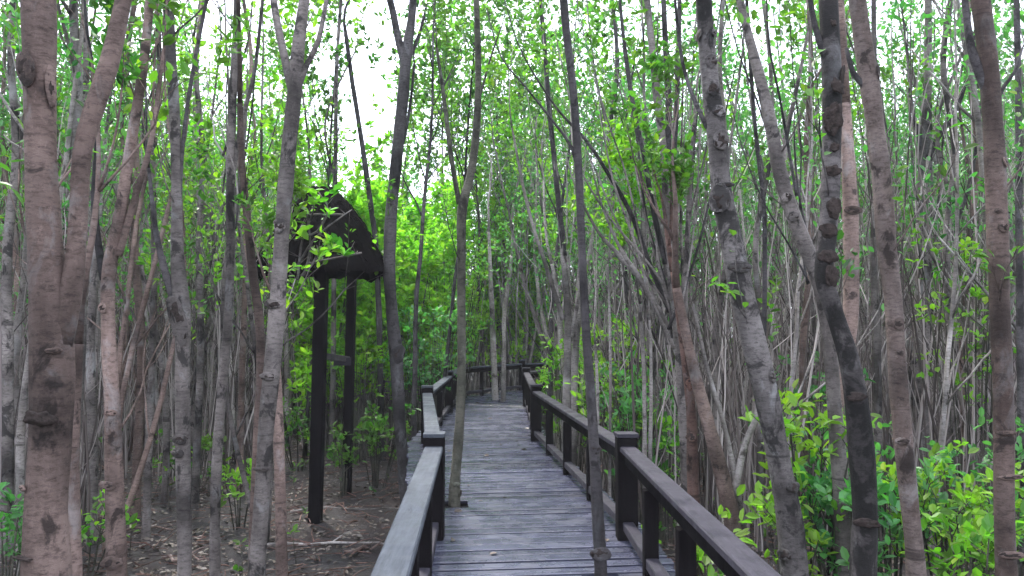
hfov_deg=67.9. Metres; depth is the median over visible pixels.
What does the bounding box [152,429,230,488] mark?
leafy shrub
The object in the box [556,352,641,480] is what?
leafy shrub
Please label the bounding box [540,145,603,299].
mangrove tree
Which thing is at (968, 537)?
leafy shrub
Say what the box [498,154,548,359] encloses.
mangrove tree
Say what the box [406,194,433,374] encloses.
mangrove tree
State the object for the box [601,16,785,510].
mangrove tree
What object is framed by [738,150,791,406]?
mangrove tree
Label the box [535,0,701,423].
mangrove tree
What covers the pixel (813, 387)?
leafy shrub
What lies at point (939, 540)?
leafy shrub
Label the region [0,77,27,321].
mangrove tree
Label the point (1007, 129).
mangrove tree
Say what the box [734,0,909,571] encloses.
mangrove tree
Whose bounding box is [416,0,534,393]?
mangrove tree
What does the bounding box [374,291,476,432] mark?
leafy shrub
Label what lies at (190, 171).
mangrove tree
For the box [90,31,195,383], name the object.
mangrove tree
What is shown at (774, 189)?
mangrove tree
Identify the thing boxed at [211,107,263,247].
mangrove tree
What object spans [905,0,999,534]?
mangrove tree
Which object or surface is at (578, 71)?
mangrove tree
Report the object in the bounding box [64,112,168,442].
mangrove tree
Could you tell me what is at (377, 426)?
leafy shrub
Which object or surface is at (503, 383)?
mangrove tree
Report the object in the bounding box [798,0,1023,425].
mangrove tree
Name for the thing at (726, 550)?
railing
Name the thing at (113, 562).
mangrove tree
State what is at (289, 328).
mangrove tree
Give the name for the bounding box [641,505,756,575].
leafy shrub
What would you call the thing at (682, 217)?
mangrove tree
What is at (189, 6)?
mangrove tree
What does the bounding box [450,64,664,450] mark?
mangrove tree
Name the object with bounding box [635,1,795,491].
mangrove tree
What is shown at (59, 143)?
mangrove tree
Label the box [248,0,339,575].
mangrove tree
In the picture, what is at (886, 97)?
mangrove tree
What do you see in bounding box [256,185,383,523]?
roofed shelter
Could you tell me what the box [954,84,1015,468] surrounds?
mangrove tree
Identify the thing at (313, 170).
mangrove tree
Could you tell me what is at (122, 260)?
mangrove tree
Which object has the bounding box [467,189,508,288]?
mangrove tree
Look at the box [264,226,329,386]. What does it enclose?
mangrove tree
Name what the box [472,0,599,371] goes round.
mangrove tree
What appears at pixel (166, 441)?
mangrove tree
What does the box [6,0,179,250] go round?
mangrove tree
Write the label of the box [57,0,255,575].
mangrove tree
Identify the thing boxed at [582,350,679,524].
leafy shrub
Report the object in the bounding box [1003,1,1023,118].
mangrove tree
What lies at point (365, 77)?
sky
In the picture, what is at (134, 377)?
mangrove tree
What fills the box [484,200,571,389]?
mangrove tree
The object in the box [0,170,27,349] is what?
mangrove tree
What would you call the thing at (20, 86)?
mangrove tree
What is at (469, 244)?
mangrove tree
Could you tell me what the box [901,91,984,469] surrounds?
mangrove tree
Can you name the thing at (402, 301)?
mangrove tree
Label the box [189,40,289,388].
mangrove tree
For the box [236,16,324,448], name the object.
mangrove tree
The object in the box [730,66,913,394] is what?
mangrove tree
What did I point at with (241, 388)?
mangrove tree
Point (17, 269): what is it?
mangrove tree
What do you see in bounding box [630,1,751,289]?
mangrove tree
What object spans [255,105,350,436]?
mangrove tree
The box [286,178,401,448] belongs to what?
mangrove tree
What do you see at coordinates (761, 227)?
mangrove tree
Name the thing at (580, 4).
mangrove tree
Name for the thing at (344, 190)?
mangrove tree
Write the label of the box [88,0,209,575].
mangrove tree
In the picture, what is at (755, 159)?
mangrove tree
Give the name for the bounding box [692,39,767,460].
mangrove tree
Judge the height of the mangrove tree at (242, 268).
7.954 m
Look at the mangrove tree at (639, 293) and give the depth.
8.33 m
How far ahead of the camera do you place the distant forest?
27.67 m
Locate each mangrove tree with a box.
[0,0,19,78]
[0,0,85,561]
[0,0,86,442]
[0,0,114,385]
[0,0,127,284]
[0,0,131,575]
[0,0,148,521]
[0,0,162,574]
[0,0,224,559]
[0,1,61,321]
[0,2,220,502]
[0,3,68,230]
[0,3,122,234]
[0,3,142,457]
[0,18,24,284]
[0,60,69,284]
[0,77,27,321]
[0,137,25,377]
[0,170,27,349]
[1,83,102,341]
[5,53,22,104]
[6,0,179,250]
[17,44,124,404]
[57,0,132,545]
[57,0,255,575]
[57,3,184,518]
[57,9,123,238]
[57,60,170,306]
[61,34,212,477]
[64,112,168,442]
[83,0,178,575]
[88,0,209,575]
[89,162,147,279]
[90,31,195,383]
[91,132,158,350]
[101,115,192,392]
[101,125,198,460]
[102,115,196,415]
[103,1,163,519]
[106,57,221,433]
[115,121,266,437]
[117,14,204,370]
[117,33,268,411]
[122,0,188,541]
[130,0,297,467]
[131,110,270,455]
[139,0,281,461]
[145,149,222,398]
[153,0,444,542]
[158,45,304,481]
[175,0,278,575]
[178,0,242,509]
[188,19,343,346]
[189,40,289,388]
[189,105,320,427]
[192,109,302,419]
[195,124,330,434]
[200,64,304,342]
[203,160,307,408]
[207,128,249,280]
[208,0,280,494]
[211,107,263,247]
[221,106,326,340]
[232,145,314,575]
[235,70,357,411]
[236,0,281,564]
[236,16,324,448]
[243,0,392,298]
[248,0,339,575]
[251,116,313,412]
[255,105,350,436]
[257,131,354,326]
[259,0,408,458]
[263,136,354,406]
[264,187,355,397]
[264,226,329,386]
[269,125,355,411]
[273,73,349,379]
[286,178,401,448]
[288,179,385,405]
[289,217,374,424]
[319,0,380,459]
[326,172,423,425]
[343,0,386,461]
[346,156,462,419]
[346,193,438,412]
[359,0,543,439]
[360,188,443,422]
[366,175,456,426]
[367,32,463,224]
[370,223,451,437]
[372,0,436,503]
[375,154,483,399]
[386,0,552,408]
[390,0,508,263]
[396,225,445,423]
[401,167,484,294]
[404,0,507,395]
[406,0,505,507]
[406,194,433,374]
[406,219,483,381]
[410,190,501,363]
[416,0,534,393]
[445,0,553,390]
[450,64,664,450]
[453,15,565,390]
[464,72,522,399]
[466,148,507,333]
[466,208,531,394]
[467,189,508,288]
[469,115,576,390]
[471,217,530,392]
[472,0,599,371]
[472,146,525,355]
[481,21,591,423]
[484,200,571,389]
[486,0,610,575]
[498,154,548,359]
[499,217,581,362]
[500,90,566,401]
[504,0,740,491]
[504,98,563,362]
[505,87,587,446]
[506,0,620,451]
[507,0,661,444]
[507,143,576,389]
[515,0,581,450]
[516,240,549,380]
[520,80,657,461]
[524,201,611,362]
[527,0,748,459]
[530,0,610,465]
[533,1,642,383]
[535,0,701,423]
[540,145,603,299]
[549,41,698,414]
[560,109,615,327]
[562,0,753,517]
[562,179,640,424]
[569,24,702,466]
[576,0,741,481]
[576,18,741,435]
[578,95,648,496]
[583,169,615,361]
[596,34,700,361]
[600,0,660,373]
[601,0,737,479]
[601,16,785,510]
[604,4,744,424]
[605,40,782,537]
[606,135,662,487]
[612,89,683,352]
[618,153,694,460]
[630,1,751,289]
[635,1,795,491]
[637,91,706,347]
[639,120,701,575]
[651,97,790,398]
[674,0,808,575]
[679,0,863,575]
[679,18,792,405]
[679,30,757,341]
[682,0,821,369]
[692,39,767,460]
[708,65,817,385]
[711,0,753,522]
[723,2,863,372]
[726,0,932,346]
[727,0,798,551]
[730,0,942,413]
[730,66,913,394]
[732,53,803,318]
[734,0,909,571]
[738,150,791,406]
[745,132,803,355]
[745,150,861,373]
[749,0,932,450]
[751,54,814,397]
[753,20,849,327]
[753,144,821,405]
[762,20,864,322]
[770,0,851,522]
[772,124,842,291]
[774,0,888,385]
[778,0,965,368]
[783,0,880,575]
[793,146,865,375]
[794,0,951,415]
[796,25,975,305]
[797,0,932,517]
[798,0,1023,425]
[803,122,903,299]
[807,73,962,348]
[816,0,1014,493]
[817,24,1015,388]
[838,0,862,413]
[838,19,921,392]
[844,0,979,575]
[852,95,916,279]
[854,129,904,341]
[855,0,1023,452]
[856,136,907,347]
[857,73,951,319]
[862,52,981,406]
[876,0,1016,361]
[883,68,1015,368]
[892,57,980,313]
[897,0,1013,470]
[901,0,1023,332]
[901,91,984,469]
[902,59,1023,420]
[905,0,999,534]
[905,101,982,402]
[908,114,982,312]
[915,0,1023,565]
[925,0,1023,348]
[933,3,1023,332]
[940,1,1010,489]
[954,73,1015,306]
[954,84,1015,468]
[961,0,1023,575]
[962,23,1015,302]
[962,90,1015,311]
[968,71,1014,219]
[977,0,1023,575]
[997,18,1023,212]
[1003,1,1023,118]
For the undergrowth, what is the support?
on the ground
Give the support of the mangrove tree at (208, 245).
on the ground
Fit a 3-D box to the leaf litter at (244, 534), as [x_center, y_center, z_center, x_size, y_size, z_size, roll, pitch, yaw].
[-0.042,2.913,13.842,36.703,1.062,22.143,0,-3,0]
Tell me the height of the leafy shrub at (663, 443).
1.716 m
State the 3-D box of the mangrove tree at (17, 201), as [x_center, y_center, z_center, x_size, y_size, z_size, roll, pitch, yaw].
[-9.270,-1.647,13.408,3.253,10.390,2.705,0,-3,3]
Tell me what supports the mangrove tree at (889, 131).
on the ground
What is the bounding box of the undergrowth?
[99,401,992,575]
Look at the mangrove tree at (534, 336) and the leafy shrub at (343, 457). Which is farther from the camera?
the mangrove tree at (534, 336)
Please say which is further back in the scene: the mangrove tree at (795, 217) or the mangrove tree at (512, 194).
the mangrove tree at (512, 194)
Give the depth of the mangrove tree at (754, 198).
15.87 m
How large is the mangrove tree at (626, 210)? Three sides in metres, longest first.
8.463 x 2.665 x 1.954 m
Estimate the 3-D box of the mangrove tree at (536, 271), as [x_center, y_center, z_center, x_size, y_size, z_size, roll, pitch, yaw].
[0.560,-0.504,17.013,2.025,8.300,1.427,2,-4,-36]
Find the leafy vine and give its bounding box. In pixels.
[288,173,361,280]
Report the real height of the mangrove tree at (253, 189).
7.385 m
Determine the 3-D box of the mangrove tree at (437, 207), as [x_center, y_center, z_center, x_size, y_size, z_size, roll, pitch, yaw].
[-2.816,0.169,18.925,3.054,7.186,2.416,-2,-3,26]
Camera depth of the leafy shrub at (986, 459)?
7.18 m
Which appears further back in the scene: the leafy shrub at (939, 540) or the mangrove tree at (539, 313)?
the mangrove tree at (539, 313)
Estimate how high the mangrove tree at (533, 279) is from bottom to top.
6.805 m
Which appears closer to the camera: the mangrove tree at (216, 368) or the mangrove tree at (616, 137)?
the mangrove tree at (616, 137)
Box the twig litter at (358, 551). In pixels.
[0,421,994,575]
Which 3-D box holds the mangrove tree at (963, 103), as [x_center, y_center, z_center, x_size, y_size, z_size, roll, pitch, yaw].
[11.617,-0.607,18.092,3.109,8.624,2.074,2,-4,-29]
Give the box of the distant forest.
[0,0,1023,402]
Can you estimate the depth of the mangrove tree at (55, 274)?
3.27 m
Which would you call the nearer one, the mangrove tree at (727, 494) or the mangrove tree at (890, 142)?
the mangrove tree at (727, 494)
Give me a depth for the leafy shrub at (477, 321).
18.45 m
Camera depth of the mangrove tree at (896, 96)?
18.45 m
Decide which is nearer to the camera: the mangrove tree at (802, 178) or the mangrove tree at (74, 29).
the mangrove tree at (74, 29)
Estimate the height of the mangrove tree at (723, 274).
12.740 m
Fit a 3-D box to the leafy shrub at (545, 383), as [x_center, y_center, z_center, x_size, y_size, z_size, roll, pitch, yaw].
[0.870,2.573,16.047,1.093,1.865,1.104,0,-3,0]
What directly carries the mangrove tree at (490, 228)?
on the ground
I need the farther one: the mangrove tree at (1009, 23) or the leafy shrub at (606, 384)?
the leafy shrub at (606, 384)
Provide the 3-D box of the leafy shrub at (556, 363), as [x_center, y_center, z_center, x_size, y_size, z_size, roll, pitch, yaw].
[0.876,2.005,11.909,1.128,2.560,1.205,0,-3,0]
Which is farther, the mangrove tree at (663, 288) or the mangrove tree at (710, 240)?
the mangrove tree at (710, 240)
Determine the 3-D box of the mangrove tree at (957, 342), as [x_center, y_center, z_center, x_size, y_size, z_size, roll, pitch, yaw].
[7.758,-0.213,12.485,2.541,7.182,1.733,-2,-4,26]
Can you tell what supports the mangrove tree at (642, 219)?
on the ground
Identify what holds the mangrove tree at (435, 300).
on the ground
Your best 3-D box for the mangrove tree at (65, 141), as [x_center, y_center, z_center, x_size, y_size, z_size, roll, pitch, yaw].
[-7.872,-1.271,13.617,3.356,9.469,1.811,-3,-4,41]
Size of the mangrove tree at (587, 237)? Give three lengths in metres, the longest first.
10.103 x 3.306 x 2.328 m
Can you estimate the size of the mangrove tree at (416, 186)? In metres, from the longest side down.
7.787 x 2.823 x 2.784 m
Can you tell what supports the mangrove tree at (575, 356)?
on the ground
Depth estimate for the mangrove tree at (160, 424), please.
13.49 m
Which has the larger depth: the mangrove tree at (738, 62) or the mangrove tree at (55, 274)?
the mangrove tree at (738, 62)
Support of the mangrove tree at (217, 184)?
on the ground
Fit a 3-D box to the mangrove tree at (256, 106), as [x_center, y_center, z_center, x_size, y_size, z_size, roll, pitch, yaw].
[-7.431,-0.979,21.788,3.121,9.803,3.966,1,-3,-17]
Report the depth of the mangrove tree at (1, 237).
11.50 m
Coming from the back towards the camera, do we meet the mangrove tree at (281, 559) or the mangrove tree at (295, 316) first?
the mangrove tree at (295, 316)
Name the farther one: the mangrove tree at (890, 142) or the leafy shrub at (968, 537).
the mangrove tree at (890, 142)
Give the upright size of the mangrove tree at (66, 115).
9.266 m
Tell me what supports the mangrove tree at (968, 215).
on the ground
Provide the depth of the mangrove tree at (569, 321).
10.43 m
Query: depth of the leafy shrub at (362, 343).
14.82 m
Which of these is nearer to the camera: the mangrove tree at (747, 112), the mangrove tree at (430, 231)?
the mangrove tree at (747, 112)
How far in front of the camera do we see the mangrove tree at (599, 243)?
23.30 m
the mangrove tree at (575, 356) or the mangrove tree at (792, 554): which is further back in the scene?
the mangrove tree at (575, 356)
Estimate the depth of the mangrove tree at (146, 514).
9.42 m
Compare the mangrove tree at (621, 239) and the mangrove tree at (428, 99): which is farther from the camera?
the mangrove tree at (428, 99)
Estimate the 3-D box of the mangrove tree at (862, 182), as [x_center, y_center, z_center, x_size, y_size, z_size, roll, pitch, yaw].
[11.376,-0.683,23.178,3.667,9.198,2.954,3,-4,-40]
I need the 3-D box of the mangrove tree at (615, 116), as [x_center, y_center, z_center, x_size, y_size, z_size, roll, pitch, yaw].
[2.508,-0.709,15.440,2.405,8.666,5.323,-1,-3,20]
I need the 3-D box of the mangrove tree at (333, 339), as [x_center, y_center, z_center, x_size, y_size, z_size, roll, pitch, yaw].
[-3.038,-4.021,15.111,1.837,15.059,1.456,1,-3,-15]
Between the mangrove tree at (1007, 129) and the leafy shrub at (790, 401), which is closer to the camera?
the leafy shrub at (790, 401)
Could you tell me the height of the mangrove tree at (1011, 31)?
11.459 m
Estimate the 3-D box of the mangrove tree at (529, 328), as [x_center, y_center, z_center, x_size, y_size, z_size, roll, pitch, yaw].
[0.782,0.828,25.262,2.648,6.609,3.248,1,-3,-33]
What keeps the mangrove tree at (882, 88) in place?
on the ground
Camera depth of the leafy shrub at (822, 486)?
5.93 m
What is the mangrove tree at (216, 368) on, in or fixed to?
on the ground
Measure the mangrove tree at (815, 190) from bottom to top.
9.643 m
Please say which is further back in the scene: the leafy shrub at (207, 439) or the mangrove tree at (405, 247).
the mangrove tree at (405, 247)
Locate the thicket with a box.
[0,16,1023,561]
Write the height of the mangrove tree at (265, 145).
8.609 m
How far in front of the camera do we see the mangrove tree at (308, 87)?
19.49 m
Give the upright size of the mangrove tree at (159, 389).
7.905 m
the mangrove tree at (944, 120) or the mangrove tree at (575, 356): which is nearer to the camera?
the mangrove tree at (575, 356)
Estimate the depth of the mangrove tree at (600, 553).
5.16 m
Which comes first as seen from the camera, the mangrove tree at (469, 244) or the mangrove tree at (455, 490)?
the mangrove tree at (455, 490)
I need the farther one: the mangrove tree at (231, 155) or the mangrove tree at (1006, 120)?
the mangrove tree at (1006, 120)
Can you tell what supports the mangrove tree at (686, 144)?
on the ground
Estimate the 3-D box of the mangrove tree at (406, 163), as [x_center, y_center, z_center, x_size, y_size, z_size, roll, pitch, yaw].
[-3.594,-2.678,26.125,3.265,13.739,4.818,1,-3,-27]
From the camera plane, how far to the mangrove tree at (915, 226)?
18.96 m
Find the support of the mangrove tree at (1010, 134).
on the ground
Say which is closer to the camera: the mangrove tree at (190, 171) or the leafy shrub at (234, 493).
the leafy shrub at (234, 493)
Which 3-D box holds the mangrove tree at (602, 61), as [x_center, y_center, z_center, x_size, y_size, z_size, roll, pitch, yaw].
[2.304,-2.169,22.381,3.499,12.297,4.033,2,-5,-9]
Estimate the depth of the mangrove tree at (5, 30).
9.66 m
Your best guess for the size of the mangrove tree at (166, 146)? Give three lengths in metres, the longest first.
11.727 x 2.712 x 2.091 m
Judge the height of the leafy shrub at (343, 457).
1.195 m
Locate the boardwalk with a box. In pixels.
[405,389,674,575]
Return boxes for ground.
[0,334,1016,575]
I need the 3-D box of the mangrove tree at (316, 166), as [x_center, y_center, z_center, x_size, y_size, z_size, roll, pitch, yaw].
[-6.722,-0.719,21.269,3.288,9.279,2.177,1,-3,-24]
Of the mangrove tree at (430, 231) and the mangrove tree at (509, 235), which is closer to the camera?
the mangrove tree at (430, 231)
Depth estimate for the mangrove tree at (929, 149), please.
10.63 m
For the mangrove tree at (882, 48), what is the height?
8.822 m
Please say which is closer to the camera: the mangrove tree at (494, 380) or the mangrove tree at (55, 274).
the mangrove tree at (55, 274)
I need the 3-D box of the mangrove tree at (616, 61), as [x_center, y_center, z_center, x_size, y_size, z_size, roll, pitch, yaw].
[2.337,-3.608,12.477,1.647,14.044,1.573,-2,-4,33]
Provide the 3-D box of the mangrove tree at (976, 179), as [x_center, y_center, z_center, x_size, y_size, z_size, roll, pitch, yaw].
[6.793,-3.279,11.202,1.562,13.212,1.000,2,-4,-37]
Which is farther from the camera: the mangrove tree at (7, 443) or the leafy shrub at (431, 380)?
the leafy shrub at (431, 380)
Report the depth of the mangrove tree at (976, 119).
8.72 m
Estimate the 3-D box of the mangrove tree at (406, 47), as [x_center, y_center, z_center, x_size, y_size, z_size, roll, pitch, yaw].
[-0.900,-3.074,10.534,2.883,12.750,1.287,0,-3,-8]
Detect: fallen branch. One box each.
[126,516,172,531]
[161,545,208,561]
[267,528,383,545]
[290,498,398,512]
[344,538,385,552]
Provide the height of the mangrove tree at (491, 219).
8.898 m
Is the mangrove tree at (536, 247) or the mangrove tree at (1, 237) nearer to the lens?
the mangrove tree at (1, 237)
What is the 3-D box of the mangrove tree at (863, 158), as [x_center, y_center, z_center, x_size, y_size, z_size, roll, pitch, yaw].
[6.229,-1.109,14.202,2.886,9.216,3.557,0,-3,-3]
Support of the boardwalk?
on the ground
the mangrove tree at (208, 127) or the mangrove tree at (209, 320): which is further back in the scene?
the mangrove tree at (209, 320)
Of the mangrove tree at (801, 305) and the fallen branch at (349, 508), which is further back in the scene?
the mangrove tree at (801, 305)
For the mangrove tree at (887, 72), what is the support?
on the ground
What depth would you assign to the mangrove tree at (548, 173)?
18.91 m
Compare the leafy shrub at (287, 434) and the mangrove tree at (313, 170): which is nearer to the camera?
the leafy shrub at (287, 434)
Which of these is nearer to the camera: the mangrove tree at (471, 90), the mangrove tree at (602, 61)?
the mangrove tree at (471, 90)
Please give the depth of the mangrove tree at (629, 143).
15.22 m
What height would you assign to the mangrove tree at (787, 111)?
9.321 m
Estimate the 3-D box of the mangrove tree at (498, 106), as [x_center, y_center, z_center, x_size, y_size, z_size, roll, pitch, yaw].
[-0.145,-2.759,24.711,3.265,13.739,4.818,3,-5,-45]
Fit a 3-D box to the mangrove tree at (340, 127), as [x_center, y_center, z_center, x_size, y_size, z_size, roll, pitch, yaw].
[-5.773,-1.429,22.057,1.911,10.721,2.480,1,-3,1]
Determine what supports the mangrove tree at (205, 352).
on the ground
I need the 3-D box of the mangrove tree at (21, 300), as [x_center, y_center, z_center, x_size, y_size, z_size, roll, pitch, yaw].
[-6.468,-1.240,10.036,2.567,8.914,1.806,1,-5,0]
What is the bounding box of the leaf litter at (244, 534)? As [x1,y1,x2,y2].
[0,396,1015,575]
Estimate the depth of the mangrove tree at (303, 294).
17.02 m
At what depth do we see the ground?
10.04 m
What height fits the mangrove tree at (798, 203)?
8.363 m
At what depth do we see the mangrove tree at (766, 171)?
9.01 m
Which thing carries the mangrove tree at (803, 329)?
on the ground
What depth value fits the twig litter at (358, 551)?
9.43 m
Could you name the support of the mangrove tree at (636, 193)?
on the ground
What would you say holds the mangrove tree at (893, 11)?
on the ground
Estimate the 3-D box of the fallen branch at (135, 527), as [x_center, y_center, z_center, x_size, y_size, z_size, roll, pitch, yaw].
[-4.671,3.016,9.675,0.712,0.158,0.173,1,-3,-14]
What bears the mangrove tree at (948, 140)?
on the ground
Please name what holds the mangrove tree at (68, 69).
on the ground
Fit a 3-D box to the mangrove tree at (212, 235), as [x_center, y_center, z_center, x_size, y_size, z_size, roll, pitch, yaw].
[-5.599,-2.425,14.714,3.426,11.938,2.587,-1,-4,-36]
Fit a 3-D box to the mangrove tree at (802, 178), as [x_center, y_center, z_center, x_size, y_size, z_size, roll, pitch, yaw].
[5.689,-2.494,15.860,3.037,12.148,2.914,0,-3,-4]
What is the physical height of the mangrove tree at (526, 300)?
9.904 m
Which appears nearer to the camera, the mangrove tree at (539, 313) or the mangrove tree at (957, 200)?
the mangrove tree at (957, 200)
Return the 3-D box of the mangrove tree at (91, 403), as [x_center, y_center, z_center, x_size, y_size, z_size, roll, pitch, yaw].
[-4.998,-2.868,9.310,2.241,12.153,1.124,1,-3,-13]
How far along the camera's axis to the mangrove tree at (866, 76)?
4.96 m
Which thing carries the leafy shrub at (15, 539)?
on the ground
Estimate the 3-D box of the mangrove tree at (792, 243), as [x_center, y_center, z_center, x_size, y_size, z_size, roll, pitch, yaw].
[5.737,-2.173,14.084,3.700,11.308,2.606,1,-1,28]
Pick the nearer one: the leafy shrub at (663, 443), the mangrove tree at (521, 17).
the leafy shrub at (663, 443)
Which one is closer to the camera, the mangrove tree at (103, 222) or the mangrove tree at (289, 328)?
the mangrove tree at (103, 222)
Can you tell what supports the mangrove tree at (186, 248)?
on the ground
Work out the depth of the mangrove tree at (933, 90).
15.81 m
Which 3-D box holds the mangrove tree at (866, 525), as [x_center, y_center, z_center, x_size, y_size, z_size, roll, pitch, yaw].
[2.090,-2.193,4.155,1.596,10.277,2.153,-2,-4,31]
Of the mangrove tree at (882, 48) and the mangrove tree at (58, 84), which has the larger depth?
the mangrove tree at (58, 84)
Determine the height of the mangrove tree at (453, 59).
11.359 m
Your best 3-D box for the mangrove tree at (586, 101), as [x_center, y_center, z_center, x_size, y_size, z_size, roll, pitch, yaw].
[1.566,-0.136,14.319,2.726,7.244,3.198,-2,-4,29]
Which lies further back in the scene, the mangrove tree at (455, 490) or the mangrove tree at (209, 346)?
the mangrove tree at (209, 346)
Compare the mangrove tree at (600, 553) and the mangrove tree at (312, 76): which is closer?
the mangrove tree at (600, 553)
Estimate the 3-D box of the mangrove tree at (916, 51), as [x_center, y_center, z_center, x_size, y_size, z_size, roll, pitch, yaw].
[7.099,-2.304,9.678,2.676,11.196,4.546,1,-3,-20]
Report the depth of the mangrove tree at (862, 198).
22.38 m
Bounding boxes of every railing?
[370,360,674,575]
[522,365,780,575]
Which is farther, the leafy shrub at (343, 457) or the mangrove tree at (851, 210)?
the leafy shrub at (343, 457)
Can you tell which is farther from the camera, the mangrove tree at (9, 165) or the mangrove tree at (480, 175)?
the mangrove tree at (480, 175)
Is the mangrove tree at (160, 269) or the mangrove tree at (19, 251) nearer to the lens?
the mangrove tree at (19, 251)
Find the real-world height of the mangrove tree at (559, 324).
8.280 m
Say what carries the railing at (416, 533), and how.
on the boardwalk
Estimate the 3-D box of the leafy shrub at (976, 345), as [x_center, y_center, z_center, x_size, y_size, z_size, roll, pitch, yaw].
[4.963,1.147,8.398,1.180,3.783,1.027,-3,-4,39]
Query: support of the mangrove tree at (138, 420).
on the ground
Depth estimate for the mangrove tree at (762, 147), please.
10.81 m
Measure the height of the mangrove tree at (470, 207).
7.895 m
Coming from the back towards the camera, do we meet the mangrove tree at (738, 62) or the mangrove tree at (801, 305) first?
the mangrove tree at (801, 305)
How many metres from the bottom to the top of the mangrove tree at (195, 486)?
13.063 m
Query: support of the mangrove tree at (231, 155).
on the ground
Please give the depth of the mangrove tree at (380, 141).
15.89 m
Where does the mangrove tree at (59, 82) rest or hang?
on the ground
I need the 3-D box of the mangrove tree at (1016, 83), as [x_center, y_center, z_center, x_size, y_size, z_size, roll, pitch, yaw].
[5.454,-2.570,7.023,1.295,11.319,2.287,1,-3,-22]
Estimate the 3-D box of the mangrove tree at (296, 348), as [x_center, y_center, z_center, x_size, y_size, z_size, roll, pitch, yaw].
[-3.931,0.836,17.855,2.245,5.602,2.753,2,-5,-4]
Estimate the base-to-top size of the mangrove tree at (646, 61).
8.929 m
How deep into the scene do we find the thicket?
10.41 m
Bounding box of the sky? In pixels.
[0,0,1023,330]
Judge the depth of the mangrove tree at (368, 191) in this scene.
15.05 m
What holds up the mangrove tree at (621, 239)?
on the ground
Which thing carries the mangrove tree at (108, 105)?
on the ground
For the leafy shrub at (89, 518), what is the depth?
7.92 m
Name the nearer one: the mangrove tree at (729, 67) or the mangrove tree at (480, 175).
the mangrove tree at (729, 67)
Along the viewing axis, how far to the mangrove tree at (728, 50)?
13.60 m
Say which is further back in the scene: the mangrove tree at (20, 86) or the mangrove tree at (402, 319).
the mangrove tree at (402, 319)
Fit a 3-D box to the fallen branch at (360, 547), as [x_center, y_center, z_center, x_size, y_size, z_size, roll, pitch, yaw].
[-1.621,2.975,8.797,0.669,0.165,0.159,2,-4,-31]
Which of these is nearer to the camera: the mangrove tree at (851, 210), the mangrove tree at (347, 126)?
the mangrove tree at (851, 210)
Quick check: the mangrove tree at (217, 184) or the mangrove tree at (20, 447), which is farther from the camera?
the mangrove tree at (217, 184)
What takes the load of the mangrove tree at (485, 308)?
on the ground
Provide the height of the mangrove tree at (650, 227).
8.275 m
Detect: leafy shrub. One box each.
[0,482,23,575]
[81,489,139,575]
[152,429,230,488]
[221,458,251,529]
[283,396,309,470]
[299,278,373,441]
[325,421,368,497]
[328,316,390,462]
[342,400,420,487]
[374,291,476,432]
[410,236,496,402]
[536,334,603,472]
[536,366,557,447]
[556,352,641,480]
[580,316,674,501]
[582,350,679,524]
[631,409,698,547]
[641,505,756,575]
[736,462,839,575]
[738,376,882,575]
[744,351,875,531]
[793,421,963,575]
[794,460,900,575]
[876,437,1023,575]
[899,223,1015,560]
[919,407,1023,575]
[919,473,1023,575]
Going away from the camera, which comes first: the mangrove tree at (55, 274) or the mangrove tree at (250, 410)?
the mangrove tree at (55, 274)
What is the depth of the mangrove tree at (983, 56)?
4.57 m
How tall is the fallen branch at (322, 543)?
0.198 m
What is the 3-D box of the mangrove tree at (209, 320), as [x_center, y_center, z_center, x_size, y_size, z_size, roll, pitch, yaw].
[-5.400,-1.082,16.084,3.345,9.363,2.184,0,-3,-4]
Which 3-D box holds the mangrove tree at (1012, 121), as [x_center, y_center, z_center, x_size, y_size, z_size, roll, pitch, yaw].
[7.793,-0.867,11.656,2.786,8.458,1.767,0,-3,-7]
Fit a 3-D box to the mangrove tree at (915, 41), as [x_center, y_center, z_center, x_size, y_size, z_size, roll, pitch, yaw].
[9.051,-1.642,14.892,2.907,10.432,6.406,2,-3,-26]
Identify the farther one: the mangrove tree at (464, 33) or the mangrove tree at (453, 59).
the mangrove tree at (464, 33)
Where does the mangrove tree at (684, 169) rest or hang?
on the ground
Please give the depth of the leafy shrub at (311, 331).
17.20 m
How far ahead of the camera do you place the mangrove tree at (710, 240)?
23.72 m
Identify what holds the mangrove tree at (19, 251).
on the ground
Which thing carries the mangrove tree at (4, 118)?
on the ground
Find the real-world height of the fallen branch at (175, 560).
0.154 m
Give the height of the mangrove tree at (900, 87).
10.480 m
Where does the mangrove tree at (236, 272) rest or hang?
on the ground
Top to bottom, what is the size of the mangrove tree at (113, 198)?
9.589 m
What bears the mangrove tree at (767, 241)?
on the ground
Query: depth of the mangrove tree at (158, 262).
19.45 m
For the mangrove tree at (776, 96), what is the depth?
17.78 m
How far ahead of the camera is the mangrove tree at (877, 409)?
8.97 m
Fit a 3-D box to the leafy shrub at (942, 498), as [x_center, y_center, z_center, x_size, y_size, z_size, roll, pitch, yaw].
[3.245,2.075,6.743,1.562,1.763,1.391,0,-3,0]
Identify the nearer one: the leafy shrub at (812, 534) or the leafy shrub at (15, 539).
the leafy shrub at (812, 534)
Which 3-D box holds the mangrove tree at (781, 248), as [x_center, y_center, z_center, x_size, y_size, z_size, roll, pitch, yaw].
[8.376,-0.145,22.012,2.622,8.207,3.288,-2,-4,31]
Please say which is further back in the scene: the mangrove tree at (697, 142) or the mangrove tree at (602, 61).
the mangrove tree at (602, 61)
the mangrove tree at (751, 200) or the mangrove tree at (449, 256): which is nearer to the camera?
the mangrove tree at (751, 200)

